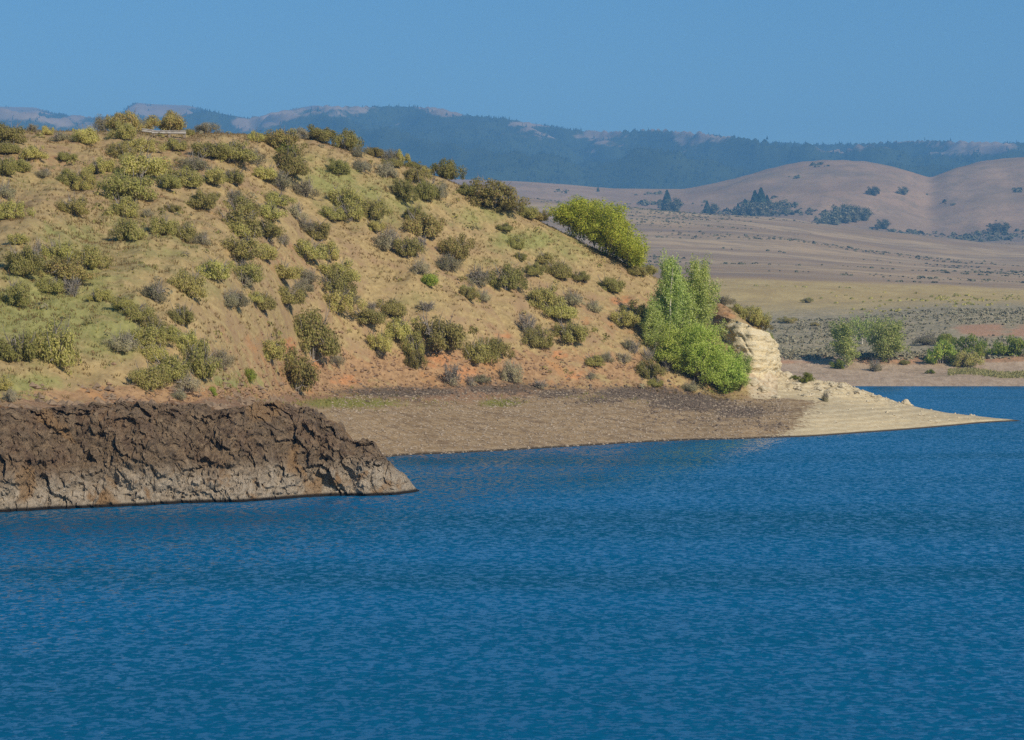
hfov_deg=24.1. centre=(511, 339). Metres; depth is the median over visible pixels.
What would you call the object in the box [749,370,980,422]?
pale rubble
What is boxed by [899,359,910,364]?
shore bush
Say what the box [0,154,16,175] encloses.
hillside bush
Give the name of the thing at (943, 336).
shore bush
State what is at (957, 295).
sagebrush cover
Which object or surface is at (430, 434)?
beach
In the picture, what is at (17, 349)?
hillside bush
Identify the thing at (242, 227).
hillside bush
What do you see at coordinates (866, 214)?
valley tree
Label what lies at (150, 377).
hillside bush
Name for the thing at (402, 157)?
hillside bush
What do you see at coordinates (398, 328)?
hillside bush
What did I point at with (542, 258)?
hillside bush
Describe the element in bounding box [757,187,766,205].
conifer tree
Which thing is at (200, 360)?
hillside bush
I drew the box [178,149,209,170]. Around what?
sagebrush bush
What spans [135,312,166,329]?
hillside bush
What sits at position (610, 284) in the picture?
hillside bush
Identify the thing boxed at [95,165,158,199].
hillside bush
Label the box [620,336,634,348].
sagebrush bush
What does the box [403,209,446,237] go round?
hillside bush
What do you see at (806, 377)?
spit shrub
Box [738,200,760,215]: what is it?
valley tree
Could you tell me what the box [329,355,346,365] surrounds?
sagebrush bush
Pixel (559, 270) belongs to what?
hillside bush
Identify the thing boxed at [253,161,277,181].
hillside bush
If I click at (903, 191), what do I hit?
valley tree
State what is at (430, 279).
green bush
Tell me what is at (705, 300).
poplar tree
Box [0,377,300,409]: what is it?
ledge stones
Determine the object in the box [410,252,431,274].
sagebrush bush
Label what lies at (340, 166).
hillside bush
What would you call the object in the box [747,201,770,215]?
valley tree
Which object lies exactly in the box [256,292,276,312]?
hillside bush
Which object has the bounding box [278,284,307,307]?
hillside bush
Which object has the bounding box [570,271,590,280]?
hillside bush
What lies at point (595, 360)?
hillside bush
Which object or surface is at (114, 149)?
hillside bush
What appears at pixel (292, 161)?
hillside bush
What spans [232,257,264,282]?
hillside bush
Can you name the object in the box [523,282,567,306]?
hillside bush
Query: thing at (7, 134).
hillside bush
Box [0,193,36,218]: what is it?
hillside bush
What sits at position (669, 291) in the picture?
poplar tree
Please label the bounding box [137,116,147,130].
silver bush
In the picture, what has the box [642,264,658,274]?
hillside bush
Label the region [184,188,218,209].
hillside bush
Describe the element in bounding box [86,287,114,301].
hillside bush
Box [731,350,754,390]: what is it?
willow bush
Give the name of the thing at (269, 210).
hillside bush
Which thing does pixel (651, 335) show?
poplar tree
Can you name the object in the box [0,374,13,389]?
hillside bush
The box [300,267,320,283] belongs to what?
sagebrush bush
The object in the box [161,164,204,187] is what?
hillside bush
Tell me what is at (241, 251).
hillside bush
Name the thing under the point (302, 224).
sagebrush bush
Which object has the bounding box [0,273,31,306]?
hillside bush
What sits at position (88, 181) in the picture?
hillside bush
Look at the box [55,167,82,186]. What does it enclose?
hillside bush
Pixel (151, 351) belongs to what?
hillside bush
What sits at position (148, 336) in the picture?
hillside bush
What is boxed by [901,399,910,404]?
boulder
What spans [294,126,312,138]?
silver bush
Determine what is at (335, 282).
hillside bush
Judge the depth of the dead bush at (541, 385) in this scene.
174.45 m
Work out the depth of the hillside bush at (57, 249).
135.34 m
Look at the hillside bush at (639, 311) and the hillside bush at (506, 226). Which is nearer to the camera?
the hillside bush at (639, 311)
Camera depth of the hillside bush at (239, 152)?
177.30 m
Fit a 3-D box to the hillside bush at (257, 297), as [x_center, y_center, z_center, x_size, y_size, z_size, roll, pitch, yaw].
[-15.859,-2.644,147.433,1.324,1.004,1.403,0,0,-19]
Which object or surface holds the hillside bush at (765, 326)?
on the hill at (503, 319)
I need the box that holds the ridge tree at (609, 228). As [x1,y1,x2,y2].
[542,194,650,268]
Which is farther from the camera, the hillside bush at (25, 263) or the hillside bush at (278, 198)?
the hillside bush at (278, 198)
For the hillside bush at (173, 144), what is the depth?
175.82 m
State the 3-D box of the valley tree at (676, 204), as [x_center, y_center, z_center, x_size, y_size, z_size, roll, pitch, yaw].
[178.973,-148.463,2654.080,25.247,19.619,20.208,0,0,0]
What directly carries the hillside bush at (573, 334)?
on the hill at (503, 319)
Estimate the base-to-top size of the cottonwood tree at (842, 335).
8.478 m
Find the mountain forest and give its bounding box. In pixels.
[1,102,1023,188]
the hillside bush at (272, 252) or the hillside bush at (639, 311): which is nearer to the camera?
the hillside bush at (272, 252)
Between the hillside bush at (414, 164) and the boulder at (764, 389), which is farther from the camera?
the hillside bush at (414, 164)
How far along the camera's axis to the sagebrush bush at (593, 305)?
189.76 m
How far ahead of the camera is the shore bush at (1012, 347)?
388.78 m
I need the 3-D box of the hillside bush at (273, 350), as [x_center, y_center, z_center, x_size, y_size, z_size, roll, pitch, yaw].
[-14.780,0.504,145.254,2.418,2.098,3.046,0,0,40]
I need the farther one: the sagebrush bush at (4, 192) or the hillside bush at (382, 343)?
the hillside bush at (382, 343)
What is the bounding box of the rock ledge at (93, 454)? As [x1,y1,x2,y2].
[0,399,418,511]
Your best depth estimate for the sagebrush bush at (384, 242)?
181.21 m
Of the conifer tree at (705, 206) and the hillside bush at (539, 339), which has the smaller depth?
the hillside bush at (539, 339)
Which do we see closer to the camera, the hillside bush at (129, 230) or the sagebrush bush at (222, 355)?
the sagebrush bush at (222, 355)
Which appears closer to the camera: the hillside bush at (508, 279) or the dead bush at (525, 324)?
the dead bush at (525, 324)
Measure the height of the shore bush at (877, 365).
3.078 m
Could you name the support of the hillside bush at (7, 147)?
on the hill at (503, 319)
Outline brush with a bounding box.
[0,128,731,396]
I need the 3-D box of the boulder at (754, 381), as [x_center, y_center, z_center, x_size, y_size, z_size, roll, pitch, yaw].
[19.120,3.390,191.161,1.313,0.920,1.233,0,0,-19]
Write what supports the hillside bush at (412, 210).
on the hill at (503, 319)
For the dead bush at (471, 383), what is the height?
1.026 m
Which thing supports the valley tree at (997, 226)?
on the rolling hills at (981, 194)
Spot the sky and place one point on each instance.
(813, 72)
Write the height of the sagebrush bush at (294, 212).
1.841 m
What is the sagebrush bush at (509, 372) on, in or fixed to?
on the hill at (503, 319)
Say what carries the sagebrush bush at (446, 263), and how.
on the hill at (503, 319)
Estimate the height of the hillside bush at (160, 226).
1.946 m
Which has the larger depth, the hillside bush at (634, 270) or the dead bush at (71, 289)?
the hillside bush at (634, 270)
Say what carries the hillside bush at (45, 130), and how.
on the hill at (503, 319)
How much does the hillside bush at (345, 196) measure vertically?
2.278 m
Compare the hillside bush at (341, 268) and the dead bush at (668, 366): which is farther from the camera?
the dead bush at (668, 366)
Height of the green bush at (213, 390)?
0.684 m
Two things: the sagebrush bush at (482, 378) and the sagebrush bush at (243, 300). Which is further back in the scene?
the sagebrush bush at (482, 378)
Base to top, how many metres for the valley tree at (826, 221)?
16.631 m
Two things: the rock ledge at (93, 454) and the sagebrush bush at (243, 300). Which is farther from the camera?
the sagebrush bush at (243, 300)
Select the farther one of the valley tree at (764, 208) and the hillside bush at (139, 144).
the valley tree at (764, 208)
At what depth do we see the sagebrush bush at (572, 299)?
189.08 m
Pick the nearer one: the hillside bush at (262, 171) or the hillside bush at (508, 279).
the hillside bush at (262, 171)
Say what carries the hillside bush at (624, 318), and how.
on the hill at (503, 319)
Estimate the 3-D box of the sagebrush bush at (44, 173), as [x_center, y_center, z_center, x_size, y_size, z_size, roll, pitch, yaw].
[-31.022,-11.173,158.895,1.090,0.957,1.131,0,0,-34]
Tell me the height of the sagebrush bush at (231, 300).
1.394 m
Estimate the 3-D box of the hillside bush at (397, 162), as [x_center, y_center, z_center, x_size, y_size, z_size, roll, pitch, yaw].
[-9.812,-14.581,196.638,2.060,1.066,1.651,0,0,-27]
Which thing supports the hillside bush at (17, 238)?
on the hill at (503, 319)
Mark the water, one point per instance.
(856, 586)
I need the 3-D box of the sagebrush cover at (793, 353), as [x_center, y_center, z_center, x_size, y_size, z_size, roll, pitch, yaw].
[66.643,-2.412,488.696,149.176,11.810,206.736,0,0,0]
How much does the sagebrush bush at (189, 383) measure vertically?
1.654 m
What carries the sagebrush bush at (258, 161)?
on the hill at (503, 319)
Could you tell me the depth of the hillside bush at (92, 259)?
135.88 m
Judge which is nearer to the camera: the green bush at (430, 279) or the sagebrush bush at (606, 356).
the green bush at (430, 279)
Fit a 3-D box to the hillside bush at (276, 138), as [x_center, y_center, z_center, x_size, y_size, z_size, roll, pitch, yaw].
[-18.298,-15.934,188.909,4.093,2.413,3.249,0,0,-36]
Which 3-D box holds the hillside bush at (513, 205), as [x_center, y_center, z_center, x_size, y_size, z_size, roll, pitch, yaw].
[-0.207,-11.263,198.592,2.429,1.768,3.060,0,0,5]
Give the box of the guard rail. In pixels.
[142,128,185,137]
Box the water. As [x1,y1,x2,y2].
[0,386,1023,739]
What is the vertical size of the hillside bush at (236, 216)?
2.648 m
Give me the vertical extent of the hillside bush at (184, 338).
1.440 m
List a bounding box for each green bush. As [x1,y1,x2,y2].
[208,386,216,395]
[244,363,256,382]
[274,142,296,151]
[420,269,438,285]
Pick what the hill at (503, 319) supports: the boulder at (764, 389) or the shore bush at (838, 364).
the boulder at (764, 389)
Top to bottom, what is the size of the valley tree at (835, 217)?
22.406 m
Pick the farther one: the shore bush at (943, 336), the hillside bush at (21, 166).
the shore bush at (943, 336)
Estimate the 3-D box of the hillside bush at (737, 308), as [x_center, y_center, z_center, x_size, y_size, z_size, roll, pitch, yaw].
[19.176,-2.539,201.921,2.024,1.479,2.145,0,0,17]
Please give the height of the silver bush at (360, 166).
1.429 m
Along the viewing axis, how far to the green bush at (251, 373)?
137.53 m
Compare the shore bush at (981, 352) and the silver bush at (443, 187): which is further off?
the shore bush at (981, 352)
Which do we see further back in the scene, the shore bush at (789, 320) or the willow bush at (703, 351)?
the shore bush at (789, 320)
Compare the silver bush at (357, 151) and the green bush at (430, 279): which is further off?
the silver bush at (357, 151)
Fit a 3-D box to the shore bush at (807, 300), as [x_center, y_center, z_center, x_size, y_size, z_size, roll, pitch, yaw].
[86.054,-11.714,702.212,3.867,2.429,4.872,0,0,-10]
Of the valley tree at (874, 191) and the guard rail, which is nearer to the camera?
the guard rail
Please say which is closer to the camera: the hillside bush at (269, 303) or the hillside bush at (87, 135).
the hillside bush at (269, 303)
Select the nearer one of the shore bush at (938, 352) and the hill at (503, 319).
the hill at (503, 319)
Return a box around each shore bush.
[777,316,797,322]
[800,297,812,302]
[809,322,819,325]
[829,358,844,368]
[869,357,883,370]
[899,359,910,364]
[910,329,937,344]
[923,338,959,363]
[936,330,954,343]
[943,346,984,366]
[950,333,989,352]
[976,346,986,356]
[986,348,1000,354]
[992,335,1023,355]
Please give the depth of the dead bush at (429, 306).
174.95 m
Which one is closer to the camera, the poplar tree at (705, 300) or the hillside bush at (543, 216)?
the poplar tree at (705, 300)
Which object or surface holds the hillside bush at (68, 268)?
on the hill at (503, 319)
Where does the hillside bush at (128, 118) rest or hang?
on the hill at (503, 319)
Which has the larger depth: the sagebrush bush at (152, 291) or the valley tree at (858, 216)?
the valley tree at (858, 216)
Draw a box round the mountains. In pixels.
[0,103,1023,188]
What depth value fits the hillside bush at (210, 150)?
175.12 m
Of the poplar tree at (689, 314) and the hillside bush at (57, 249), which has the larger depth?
the poplar tree at (689, 314)
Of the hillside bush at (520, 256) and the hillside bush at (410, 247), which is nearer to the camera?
the hillside bush at (410, 247)
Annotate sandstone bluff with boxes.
[714,315,782,378]
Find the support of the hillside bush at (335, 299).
on the hill at (503, 319)
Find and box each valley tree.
[663,198,684,210]
[703,203,720,213]
[732,206,747,215]
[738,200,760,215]
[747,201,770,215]
[765,201,774,210]
[813,216,830,223]
[820,209,843,224]
[829,203,858,223]
[841,204,863,221]
[855,206,873,220]
[865,185,879,195]
[874,218,890,228]
[896,186,908,194]
[986,222,1002,231]
[999,222,1010,230]
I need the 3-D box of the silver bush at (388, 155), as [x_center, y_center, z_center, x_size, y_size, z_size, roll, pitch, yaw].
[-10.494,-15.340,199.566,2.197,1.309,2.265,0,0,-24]
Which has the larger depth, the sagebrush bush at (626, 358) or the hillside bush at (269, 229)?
the sagebrush bush at (626, 358)
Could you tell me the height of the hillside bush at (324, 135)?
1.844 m
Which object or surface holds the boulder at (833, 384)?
on the sand spit
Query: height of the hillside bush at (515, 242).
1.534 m
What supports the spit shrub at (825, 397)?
on the sand spit
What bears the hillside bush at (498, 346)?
on the hill at (503, 319)
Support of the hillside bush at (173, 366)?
on the hill at (503, 319)
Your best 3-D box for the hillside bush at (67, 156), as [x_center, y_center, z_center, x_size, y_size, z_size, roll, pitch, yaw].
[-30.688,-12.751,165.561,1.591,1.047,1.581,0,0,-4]
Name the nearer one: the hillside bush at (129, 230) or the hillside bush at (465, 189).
the hillside bush at (129, 230)
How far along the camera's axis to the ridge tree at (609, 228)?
201.43 m
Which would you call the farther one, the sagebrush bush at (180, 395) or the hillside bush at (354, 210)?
the hillside bush at (354, 210)
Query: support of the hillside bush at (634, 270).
on the hill at (503, 319)
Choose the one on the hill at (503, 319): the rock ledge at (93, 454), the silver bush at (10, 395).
the silver bush at (10, 395)
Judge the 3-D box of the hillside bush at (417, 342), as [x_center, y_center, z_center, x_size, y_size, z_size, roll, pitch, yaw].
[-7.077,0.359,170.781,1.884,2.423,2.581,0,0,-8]
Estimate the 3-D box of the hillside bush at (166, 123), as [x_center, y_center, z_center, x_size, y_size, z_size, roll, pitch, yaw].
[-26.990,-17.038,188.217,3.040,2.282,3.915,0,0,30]
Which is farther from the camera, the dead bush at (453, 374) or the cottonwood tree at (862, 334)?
the cottonwood tree at (862, 334)
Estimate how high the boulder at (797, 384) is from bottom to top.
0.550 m
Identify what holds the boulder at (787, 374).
on the sand spit
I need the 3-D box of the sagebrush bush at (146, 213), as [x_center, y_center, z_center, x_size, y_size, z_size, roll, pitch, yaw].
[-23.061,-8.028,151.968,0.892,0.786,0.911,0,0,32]
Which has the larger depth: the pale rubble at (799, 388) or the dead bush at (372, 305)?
the pale rubble at (799, 388)
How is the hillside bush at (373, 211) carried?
on the hill at (503, 319)
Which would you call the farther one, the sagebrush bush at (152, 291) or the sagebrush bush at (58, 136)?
the sagebrush bush at (58, 136)
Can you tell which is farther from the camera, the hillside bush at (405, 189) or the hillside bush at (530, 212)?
the hillside bush at (530, 212)
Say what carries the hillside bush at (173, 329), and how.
on the hill at (503, 319)
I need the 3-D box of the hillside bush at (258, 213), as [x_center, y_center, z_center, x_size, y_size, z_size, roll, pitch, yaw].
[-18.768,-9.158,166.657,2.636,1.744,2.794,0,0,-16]
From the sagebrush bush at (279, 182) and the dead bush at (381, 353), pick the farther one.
the sagebrush bush at (279, 182)
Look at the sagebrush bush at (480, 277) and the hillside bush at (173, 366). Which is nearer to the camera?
the hillside bush at (173, 366)
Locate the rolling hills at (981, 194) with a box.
[448,157,1023,244]
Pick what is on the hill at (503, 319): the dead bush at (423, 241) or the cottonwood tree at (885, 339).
the dead bush at (423, 241)
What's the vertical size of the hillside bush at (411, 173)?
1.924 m
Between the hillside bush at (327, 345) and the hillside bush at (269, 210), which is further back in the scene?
the hillside bush at (269, 210)
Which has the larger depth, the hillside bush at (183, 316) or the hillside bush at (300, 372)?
the hillside bush at (300, 372)
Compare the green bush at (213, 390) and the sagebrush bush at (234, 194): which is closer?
the green bush at (213, 390)
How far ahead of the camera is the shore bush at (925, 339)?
426.88 m
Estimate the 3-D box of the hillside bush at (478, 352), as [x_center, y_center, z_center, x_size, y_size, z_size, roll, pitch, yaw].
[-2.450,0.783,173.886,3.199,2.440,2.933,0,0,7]
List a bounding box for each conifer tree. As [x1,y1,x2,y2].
[661,190,671,209]
[702,201,709,213]
[749,190,758,204]
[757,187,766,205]
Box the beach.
[0,386,777,456]
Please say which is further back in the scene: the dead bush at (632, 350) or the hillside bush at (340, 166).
the hillside bush at (340, 166)
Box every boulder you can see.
[748,377,759,386]
[758,386,770,391]
[780,371,792,378]
[791,382,800,386]
[828,381,837,387]
[837,383,846,389]
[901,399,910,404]
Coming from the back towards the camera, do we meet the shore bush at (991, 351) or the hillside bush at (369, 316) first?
the shore bush at (991, 351)
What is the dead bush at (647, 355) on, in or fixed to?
on the hill at (503, 319)
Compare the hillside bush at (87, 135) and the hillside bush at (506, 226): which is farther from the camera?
the hillside bush at (506, 226)
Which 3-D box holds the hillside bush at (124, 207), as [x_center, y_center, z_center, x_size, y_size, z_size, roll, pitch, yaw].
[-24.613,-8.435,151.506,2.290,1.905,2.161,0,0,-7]
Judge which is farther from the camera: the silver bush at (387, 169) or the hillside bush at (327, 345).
the silver bush at (387, 169)
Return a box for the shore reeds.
[947,367,1023,377]
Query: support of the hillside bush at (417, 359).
on the hill at (503, 319)
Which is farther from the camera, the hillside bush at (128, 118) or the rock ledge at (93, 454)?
the hillside bush at (128, 118)
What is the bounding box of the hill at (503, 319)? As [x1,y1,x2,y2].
[0,130,777,402]
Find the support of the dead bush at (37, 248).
on the hill at (503, 319)
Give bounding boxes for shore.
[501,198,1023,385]
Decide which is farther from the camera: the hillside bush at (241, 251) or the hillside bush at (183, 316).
the hillside bush at (241, 251)
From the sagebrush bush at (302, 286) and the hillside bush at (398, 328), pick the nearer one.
the sagebrush bush at (302, 286)
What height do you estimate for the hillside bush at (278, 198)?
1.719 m
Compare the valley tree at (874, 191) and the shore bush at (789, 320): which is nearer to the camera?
the shore bush at (789, 320)
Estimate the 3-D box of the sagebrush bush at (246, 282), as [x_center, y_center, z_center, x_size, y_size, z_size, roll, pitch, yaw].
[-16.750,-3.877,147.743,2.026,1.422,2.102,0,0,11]
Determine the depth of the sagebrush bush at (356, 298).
170.70 m
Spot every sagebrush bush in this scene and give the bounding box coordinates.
[0,176,16,199]
[27,123,38,131]
[35,166,51,176]
[47,130,73,140]
[99,323,139,351]
[137,277,167,301]
[140,209,154,216]
[169,384,187,399]
[174,368,204,392]
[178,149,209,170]
[189,232,210,244]
[211,347,234,368]
[222,287,239,307]
[225,187,249,199]
[228,286,252,308]
[235,270,254,285]
[243,140,266,163]
[266,169,292,189]
[276,232,289,244]
[284,200,308,219]
[289,176,321,197]
[293,276,315,291]
[298,215,316,230]
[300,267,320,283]
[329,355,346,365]
[347,291,361,303]
[372,225,401,250]
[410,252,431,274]
[434,253,463,271]
[463,264,491,287]
[472,374,491,383]
[476,288,491,300]
[500,356,524,382]
[560,284,584,305]
[585,299,603,311]
[585,371,598,379]
[599,351,615,361]
[617,349,631,362]
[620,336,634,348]
[679,379,698,390]
[714,295,735,305]
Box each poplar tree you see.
[639,303,674,348]
[642,247,692,340]
[666,269,705,340]
[682,250,728,340]
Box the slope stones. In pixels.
[90,309,689,402]
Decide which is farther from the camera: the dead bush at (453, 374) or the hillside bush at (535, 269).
the hillside bush at (535, 269)
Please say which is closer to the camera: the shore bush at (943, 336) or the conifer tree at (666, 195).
the shore bush at (943, 336)
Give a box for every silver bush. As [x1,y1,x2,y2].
[3,387,21,401]
[91,113,108,130]
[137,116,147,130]
[191,122,223,132]
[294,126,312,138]
[349,146,368,156]
[351,157,375,171]
[374,160,398,177]
[377,149,399,159]
[436,179,449,198]
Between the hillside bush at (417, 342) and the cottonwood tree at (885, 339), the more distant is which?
the cottonwood tree at (885, 339)
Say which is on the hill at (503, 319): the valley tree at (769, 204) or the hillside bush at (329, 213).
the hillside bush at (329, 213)
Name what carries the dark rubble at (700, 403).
on the beach
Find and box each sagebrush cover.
[724,285,1020,312]
[762,307,1023,359]
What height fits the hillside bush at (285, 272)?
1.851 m
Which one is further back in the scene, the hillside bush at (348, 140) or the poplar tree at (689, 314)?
the hillside bush at (348, 140)
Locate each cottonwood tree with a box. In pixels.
[824,316,860,365]
[849,311,873,343]
[861,313,910,362]
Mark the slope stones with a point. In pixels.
(169, 389)
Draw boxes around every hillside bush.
[0,119,27,142]
[0,140,20,152]
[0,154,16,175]
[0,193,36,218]
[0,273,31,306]
[0,323,37,361]
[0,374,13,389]
[2,242,44,275]
[7,232,30,244]
[8,155,32,172]
[18,141,48,158]
[23,314,81,366]
[34,277,64,292]
[37,252,100,279]
[39,235,73,259]
[41,125,54,134]
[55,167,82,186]
[56,148,78,160]
[56,189,89,215]
[70,243,113,269]
[71,124,100,143]
[72,163,99,190]
[86,156,119,173]
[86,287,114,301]
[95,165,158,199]
[104,105,145,131]
[104,193,139,216]
[105,119,138,139]
[105,139,137,157]
[107,215,147,240]
[109,293,134,309]
[114,144,172,175]
[116,134,166,152]
[120,303,155,320]
[120,316,179,346]
[127,357,172,389]
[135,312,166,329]
[137,343,169,360]
[144,110,186,130]
[147,208,178,234]
[149,350,190,380]
[155,173,181,189]
[157,203,186,212]
[158,320,181,339]
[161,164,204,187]
[163,137,187,150]
[165,264,208,300]
[166,297,195,325]
[170,328,209,348]
[175,221,198,241]
[178,336,223,378]
[182,128,195,134]
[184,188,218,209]
[189,140,231,157]
[194,255,235,281]
[198,162,225,184]
[208,192,220,199]
[212,139,259,161]
[216,205,264,237]
[219,229,267,263]
[220,165,245,184]
[221,193,257,215]
[224,212,261,238]
[229,198,260,217]
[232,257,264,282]
[246,129,264,141]
[248,290,264,303]
[250,238,280,262]
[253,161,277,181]
[256,200,288,219]
[256,218,286,241]
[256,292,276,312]
[261,333,294,362]
[262,123,308,147]
[262,185,297,207]
[272,141,310,176]
[275,256,303,281]
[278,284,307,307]
[281,346,320,393]
[292,238,328,261]
[294,304,343,358]
[300,124,337,142]
[305,219,330,240]
[314,239,339,261]
[315,269,357,294]
[316,205,344,220]
[316,256,361,281]
[323,286,368,314]
[326,183,363,206]
[327,156,352,174]
[331,127,364,150]
[332,199,368,220]
[350,301,387,324]
[359,190,393,220]
[364,143,383,156]
[366,218,385,231]
[366,327,393,353]
[375,296,407,316]
[381,157,403,166]
[385,315,416,339]
[391,176,419,202]
[392,234,424,257]
[395,149,410,163]
[399,306,478,352]
[400,330,425,356]
[401,203,425,218]
[403,160,425,168]
[403,164,432,182]
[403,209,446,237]
[404,348,428,368]
[414,171,440,200]
[416,165,431,172]
[427,158,467,179]
[437,232,475,259]
[456,181,475,194]
[458,283,480,299]
[462,337,501,364]
[464,175,530,208]
[486,334,514,357]
[487,262,528,289]
[495,222,512,230]
[496,199,524,212]
[506,233,525,248]
[513,251,527,260]
[517,203,538,218]
[521,323,554,348]
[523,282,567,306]
[524,262,545,275]
[533,209,551,221]
[536,250,554,263]
[536,299,578,319]
[543,260,571,278]
[547,313,597,343]
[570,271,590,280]
[585,349,605,365]
[597,272,626,291]
[609,307,640,327]
[620,299,647,323]
[627,265,647,275]
[634,358,665,378]
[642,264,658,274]
[648,377,664,386]
[730,303,751,314]
[739,304,772,325]
[755,316,773,329]
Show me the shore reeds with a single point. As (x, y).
(985, 372)
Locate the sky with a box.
[0,0,1023,144]
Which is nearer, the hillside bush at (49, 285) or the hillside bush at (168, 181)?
the hillside bush at (49, 285)
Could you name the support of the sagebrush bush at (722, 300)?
on the hill at (503, 319)
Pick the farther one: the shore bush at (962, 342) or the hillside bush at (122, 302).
the shore bush at (962, 342)
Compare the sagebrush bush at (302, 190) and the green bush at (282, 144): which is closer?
the sagebrush bush at (302, 190)
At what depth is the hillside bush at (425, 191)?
192.79 m
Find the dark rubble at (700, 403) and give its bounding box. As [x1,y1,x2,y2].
[331,366,792,430]
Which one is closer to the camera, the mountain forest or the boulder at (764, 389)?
the boulder at (764, 389)
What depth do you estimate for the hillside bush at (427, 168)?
200.04 m
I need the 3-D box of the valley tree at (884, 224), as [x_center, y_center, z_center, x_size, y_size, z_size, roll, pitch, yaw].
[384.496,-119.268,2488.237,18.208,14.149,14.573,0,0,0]
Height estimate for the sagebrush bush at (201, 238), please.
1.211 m
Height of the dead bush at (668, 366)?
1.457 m
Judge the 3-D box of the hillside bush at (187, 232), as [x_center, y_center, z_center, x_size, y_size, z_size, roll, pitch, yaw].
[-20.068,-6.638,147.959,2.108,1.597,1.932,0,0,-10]
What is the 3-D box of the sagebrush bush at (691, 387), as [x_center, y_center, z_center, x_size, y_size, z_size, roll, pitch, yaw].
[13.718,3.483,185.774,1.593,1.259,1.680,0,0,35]
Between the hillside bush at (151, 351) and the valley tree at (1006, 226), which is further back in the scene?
the valley tree at (1006, 226)
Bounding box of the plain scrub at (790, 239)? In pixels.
[502,197,1023,283]
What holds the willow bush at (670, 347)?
on the hill at (503, 319)
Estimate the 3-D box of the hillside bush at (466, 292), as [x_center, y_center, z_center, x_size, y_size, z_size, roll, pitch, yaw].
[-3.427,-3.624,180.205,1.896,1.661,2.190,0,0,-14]
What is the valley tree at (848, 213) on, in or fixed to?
on the rolling hills at (981, 194)
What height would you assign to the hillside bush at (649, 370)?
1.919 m
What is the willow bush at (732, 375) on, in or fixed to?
on the hill at (503, 319)
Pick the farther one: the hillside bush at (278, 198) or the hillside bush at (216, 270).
the hillside bush at (278, 198)
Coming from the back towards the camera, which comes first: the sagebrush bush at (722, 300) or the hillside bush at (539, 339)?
the sagebrush bush at (722, 300)
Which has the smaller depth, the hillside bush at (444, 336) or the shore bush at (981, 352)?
the hillside bush at (444, 336)
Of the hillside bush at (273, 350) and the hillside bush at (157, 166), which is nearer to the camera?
the hillside bush at (273, 350)
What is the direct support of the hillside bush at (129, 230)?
on the hill at (503, 319)
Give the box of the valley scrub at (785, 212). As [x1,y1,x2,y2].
[554,162,1023,241]
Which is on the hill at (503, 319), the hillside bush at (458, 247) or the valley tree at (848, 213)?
the hillside bush at (458, 247)
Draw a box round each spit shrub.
[798,372,814,381]
[821,390,828,401]
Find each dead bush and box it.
[29,237,42,261]
[62,275,84,296]
[367,300,376,309]
[375,340,388,358]
[414,300,435,311]
[417,235,429,251]
[442,361,461,387]
[465,374,475,385]
[517,309,536,333]
[534,378,547,388]
[628,340,640,352]
[642,347,655,360]
[659,356,676,370]
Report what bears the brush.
on the hill at (503, 319)
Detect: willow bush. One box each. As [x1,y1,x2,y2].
[652,321,697,372]
[677,318,732,383]
[712,342,748,393]
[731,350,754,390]
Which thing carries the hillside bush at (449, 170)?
on the hill at (503, 319)
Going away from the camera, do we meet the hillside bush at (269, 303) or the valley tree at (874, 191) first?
the hillside bush at (269, 303)
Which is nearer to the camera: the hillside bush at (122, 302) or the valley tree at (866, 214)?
the hillside bush at (122, 302)
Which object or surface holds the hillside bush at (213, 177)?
on the hill at (503, 319)
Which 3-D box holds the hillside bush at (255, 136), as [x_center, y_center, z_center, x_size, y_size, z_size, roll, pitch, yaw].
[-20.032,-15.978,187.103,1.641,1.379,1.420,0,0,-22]
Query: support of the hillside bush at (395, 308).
on the hill at (503, 319)
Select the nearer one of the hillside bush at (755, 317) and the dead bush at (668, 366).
the dead bush at (668, 366)
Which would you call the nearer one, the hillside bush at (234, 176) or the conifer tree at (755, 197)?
the hillside bush at (234, 176)
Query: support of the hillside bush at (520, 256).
on the hill at (503, 319)
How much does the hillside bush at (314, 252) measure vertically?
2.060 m
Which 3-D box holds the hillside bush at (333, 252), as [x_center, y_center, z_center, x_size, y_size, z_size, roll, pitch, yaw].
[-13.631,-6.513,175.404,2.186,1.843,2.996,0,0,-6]
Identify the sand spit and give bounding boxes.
[778,372,1019,437]
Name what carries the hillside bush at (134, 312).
on the hill at (503, 319)
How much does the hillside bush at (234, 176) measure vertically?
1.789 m
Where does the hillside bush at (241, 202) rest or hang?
on the hill at (503, 319)

